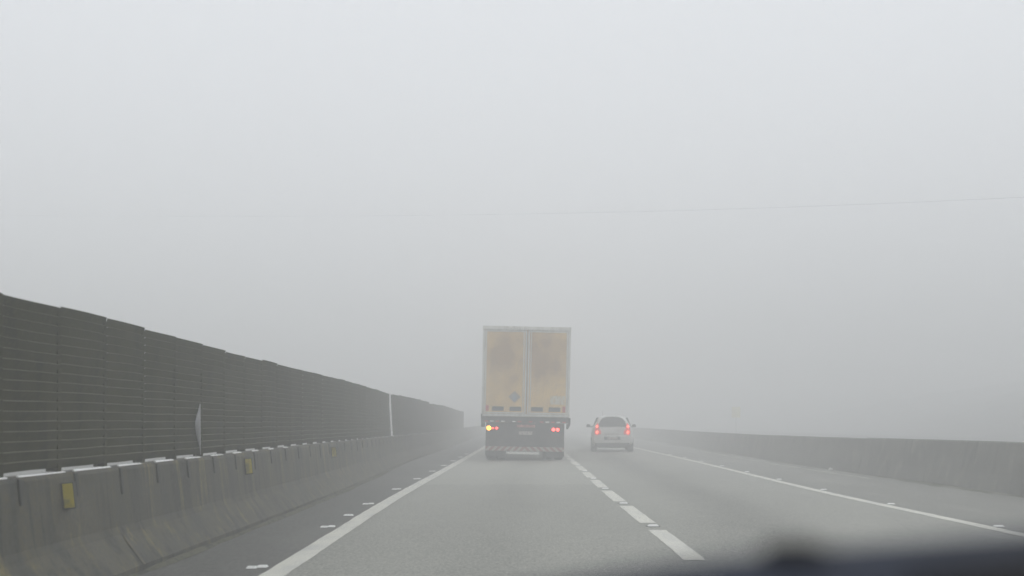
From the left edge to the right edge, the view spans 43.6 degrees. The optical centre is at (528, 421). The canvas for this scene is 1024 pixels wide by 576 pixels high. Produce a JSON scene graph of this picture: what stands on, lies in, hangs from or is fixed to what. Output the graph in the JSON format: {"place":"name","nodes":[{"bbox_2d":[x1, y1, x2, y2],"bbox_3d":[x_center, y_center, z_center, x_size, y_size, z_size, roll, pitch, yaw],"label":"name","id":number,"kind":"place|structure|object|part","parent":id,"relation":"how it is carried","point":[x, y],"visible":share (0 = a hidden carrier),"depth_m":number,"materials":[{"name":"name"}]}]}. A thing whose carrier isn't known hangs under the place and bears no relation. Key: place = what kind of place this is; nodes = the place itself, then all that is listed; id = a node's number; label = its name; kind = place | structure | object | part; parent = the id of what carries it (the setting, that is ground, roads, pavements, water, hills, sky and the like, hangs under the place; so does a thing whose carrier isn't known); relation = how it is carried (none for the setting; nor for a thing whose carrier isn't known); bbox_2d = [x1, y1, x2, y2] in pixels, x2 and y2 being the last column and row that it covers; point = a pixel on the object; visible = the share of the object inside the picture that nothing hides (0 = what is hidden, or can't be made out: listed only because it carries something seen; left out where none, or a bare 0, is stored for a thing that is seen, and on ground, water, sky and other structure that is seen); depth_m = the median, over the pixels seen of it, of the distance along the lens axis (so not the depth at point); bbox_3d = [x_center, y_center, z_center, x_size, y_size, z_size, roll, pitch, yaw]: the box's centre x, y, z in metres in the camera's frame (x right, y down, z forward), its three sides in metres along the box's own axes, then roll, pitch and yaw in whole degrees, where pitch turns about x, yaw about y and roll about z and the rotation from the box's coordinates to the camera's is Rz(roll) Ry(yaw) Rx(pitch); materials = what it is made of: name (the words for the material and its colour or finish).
{"place":"outdoors","nodes":[
{"label":"outdoors","id":0,"kind":"place"},
{"bbox_2d":[0,293,388,477],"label":"roadside screen","id":1,"kind":"object","parent":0,"point":[79,388],"visible":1,"depth_m":11.22,"materials":[{"name":"grey metal"}]},
{"bbox_2d":[3,424,485,476],"bbox_3d":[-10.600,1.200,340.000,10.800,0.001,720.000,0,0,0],"label":"opposite carriageway","id":2,"kind":"structure","parent":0,"point":[67,468],"depth_m":37.12,"materials":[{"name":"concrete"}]},
{"bbox_2d":[246,565,268,568],"bbox_3d":[-2.215,1.187,10.449,0.155,0.018,0.167,0,0,0],"label":"road stud","id":3,"kind":"object","parent":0,"point":[258,566],"visible":1,"depth_m":10.43,"materials":[{"name":"white plastic"}]},
{"bbox_2d":[139,434,485,575],"bbox_3d":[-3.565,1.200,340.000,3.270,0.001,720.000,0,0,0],"label":"shoulder","id":4,"kind":"object","parent":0,"point":[271,545],"visible":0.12,"depth_m":14.17},
{"bbox_2d":[0,425,485,575],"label":"concrete barrier","id":5,"kind":"object","parent":4,"relation":"on","point":[123,519],"visible":0.98,"depth_m":11.37,"materials":[{"name":"grey concrete"}]},
{"bbox_2d":[129,438,472,575],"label":"gutter dirt","id":6,"kind":"structure","parent":4,"relation":"on","point":[177,558],"depth_m":13.51,"materials":[{"name":"grey soil"}]},
{"bbox_2d":[320,525,335,527],"bbox_3d":[-2.264,1.187,14.439,0.155,0.018,0.167,0,0,0],"label":"road stud","id":7,"kind":"object","parent":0,"point":[327,526],"visible":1,"depth_m":14.42,"materials":[{"name":"white plastic"}]},
{"bbox_2d":[389,393,392,435],"bbox_3d":[-3.823,-0.174,35.495,0.100,1.192,0.100,-3,0,0],"label":"white post","id":8,"kind":"object","parent":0,"point":[390,414],"visible":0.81,"depth_m":35.47,"materials":[{"name":"white paint"}]},
{"bbox_2d":[389,394,463,435],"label":"roadside screen","id":9,"kind":"object","parent":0,"point":[412,415],"visible":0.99,"depth_m":45.93,"materials":[{"name":"grey metal"}]},
{"bbox_2d":[0,0,1023,421],"label":"sky","id":10,"kind":"structure","parent":0,"point":[239,177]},
{"bbox_2d":[285,430,1008,575],"bbox_3d":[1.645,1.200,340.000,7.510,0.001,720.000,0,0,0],"label":"road","id":11,"kind":"structure","parent":0,"point":[479,513],"depth_m":15.30,"materials":[{"name":"grey asphalt"}]},
{"bbox_2d":[259,446,484,575],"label":"edge line","id":12,"kind":"object","parent":11,"relation":"on","point":[294,561],"visible":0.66,"depth_m":13.74,"materials":[{"name":"paint"}]},
{"bbox_2d":[481,326,570,459],"bbox_3d":[-0.126,-0.848,46.337,2.900,4.096,15.185,0,0,0],"label":"cargo truck","id":13,"kind":"object","parent":11,"relation":"on","point":[525,388],"visible":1,"depth_m":38.85,"materials":[{"name":"metal"}]},
{"bbox_3d":[-0.730,-1.497,38.860,1.377,2.555,0.110,0,0,0],"label":"rear door","id":14,"kind":"part","parent":13,"relation":"part of","materials":[{"name":"paint"}]},
{"bbox_3d":[0.611,-1.471,38.860,1.328,2.554,0.110,0,0,0],"label":"rear door","id":15,"kind":"part","parent":13,"relation":"part of","materials":[{"name":"paint"}]},
{"bbox_2d":[575,466,586,469],"bbox_3d":[1.331,1.196,32.560,0.206,0.001,3.020,0,0,0],"label":"lane dash","id":16,"kind":"object","parent":11,"relation":"on","point":[580,467],"visible":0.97,"depth_m":32.66,"materials":[{"name":"paint"}]},
{"bbox_2d":[582,472,595,477],"bbox_3d":[1.337,1.196,28.560,0.199,0.001,3.020,0,0,0],"label":"lane dash","id":17,"kind":"object","parent":11,"relation":"on","point":[588,474],"visible":1,"depth_m":28.15,"materials":[{"name":"paint"}]},
{"bbox_2d":[590,480,607,487],"bbox_3d":[1.340,1.196,24.560,0.201,0.001,3.020,0,0,0],"label":"lane dash","id":18,"kind":"object","parent":11,"relation":"on","point":[598,483],"visible":1,"depth_m":24.15,"materials":[{"name":"paint"}]},
{"bbox_2d":[586,410,635,451],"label":"hatchback car","id":19,"kind":"object","parent":11,"relation":"on","point":[611,431],"visible":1,"depth_m":50.06,"materials":[{"name":"silver metal"}]},
{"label":"rear window","id":20,"kind":"part","parent":19,"relation":"part of","materials":[{"name":"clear glass"}]},
{"bbox_2d":[601,490,624,500],"bbox_3d":[1.353,1.196,20.560,0.211,0.001,3.020,0,0,0],"label":"lane dash","id":21,"kind":"object","parent":11,"relation":"on","point":[612,495],"visible":1,"depth_m":20.58,"materials":[{"name":"paint"}]},
{"bbox_2d":[620,506,655,522],"bbox_3d":[1.389,1.196,16.560,0.199,0.001,3.022,0,0,-1],"label":"lane dash","id":22,"kind":"object","parent":11,"relation":"on","point":[636,514],"visible":1,"depth_m":16.39,"materials":[{"name":"paint"}]},
{"bbox_2d":[649,530,703,559],"bbox_3d":[1.425,1.196,12.560,0.201,0.001,3.022,0,0,0],"label":"lane marking","id":23,"kind":"object","parent":11,"relation":"on","point":[682,550],"visible":0.97,"depth_m":12.31,"materials":[{"name":"paint"}]},
{"bbox_2d":[565,430,1020,533],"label":"edge line","id":24,"kind":"object","parent":11,"relation":"on","point":[937,516],"visible":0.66,"depth_m":18.81,"materials":[{"name":"paint"}]},
{"bbox_2d":[646,524,659,526],"bbox_3d":[1.417,1.188,14.580,0.170,0.023,0.170,0,0,0],"label":"road stud","id":25,"kind":"object","parent":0,"point":[652,525],"visible":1,"depth_m":14.54,"materials":[{"name":"grey plastic"}]},
{"bbox_2d":[464,422,1014,441],"bbox_3d":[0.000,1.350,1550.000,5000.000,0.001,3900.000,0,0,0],"label":"ground","id":26,"kind":"structure","parent":0,"point":[639,424],"depth_m":151.85,"materials":[{"name":"grey plant"}]},
{"bbox_2d":[732,407,739,432],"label":"road sign","id":27,"kind":"object","parent":26,"relation":"on","point":[735,412],"visible":0.76,"depth_m":99.97,"materials":[{"name":"grey metal"}]},
{"bbox_2d":[564,426,1023,532],"bbox_3d":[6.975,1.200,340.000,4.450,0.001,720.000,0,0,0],"label":"shoulder","id":28,"kind":"object","parent":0,"point":[992,510],"visible":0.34,"depth_m":22.46},
{"bbox_2d":[707,452,871,478],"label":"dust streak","id":29,"kind":"object","parent":28,"relation":"on","point":[792,466],"visible":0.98,"depth_m":33.73,"materials":[{"name":"grey soil"}]},
{"bbox_2d":[631,427,1023,495],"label":"concrete barrier","id":30,"kind":"object","parent":28,"relation":"on","point":[995,466],"visible":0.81,"depth_m":27.37,"materials":[{"name":"grey concrete"}]},
{"bbox_2d":[635,438,1023,497],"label":"gutter dirt","id":31,"kind":"structure","parent":28,"relation":"on","point":[941,485],"depth_m":26.43,"materials":[{"name":"grey soil"}]},
{"bbox_2d":[574,380,1023,441],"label":"hillside","id":32,"kind":"structure","parent":0,"point":[976,411],"depth_m":172.43,"materials":[{"name":"grey"}]},
{"bbox_2d":[592,533,1023,575],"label":"dashboard","id":33,"kind":"object","parent":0,"point":[995,555],"visible":1,"depth_m":0.54,"materials":[{"name":"plastic"}]}
]}

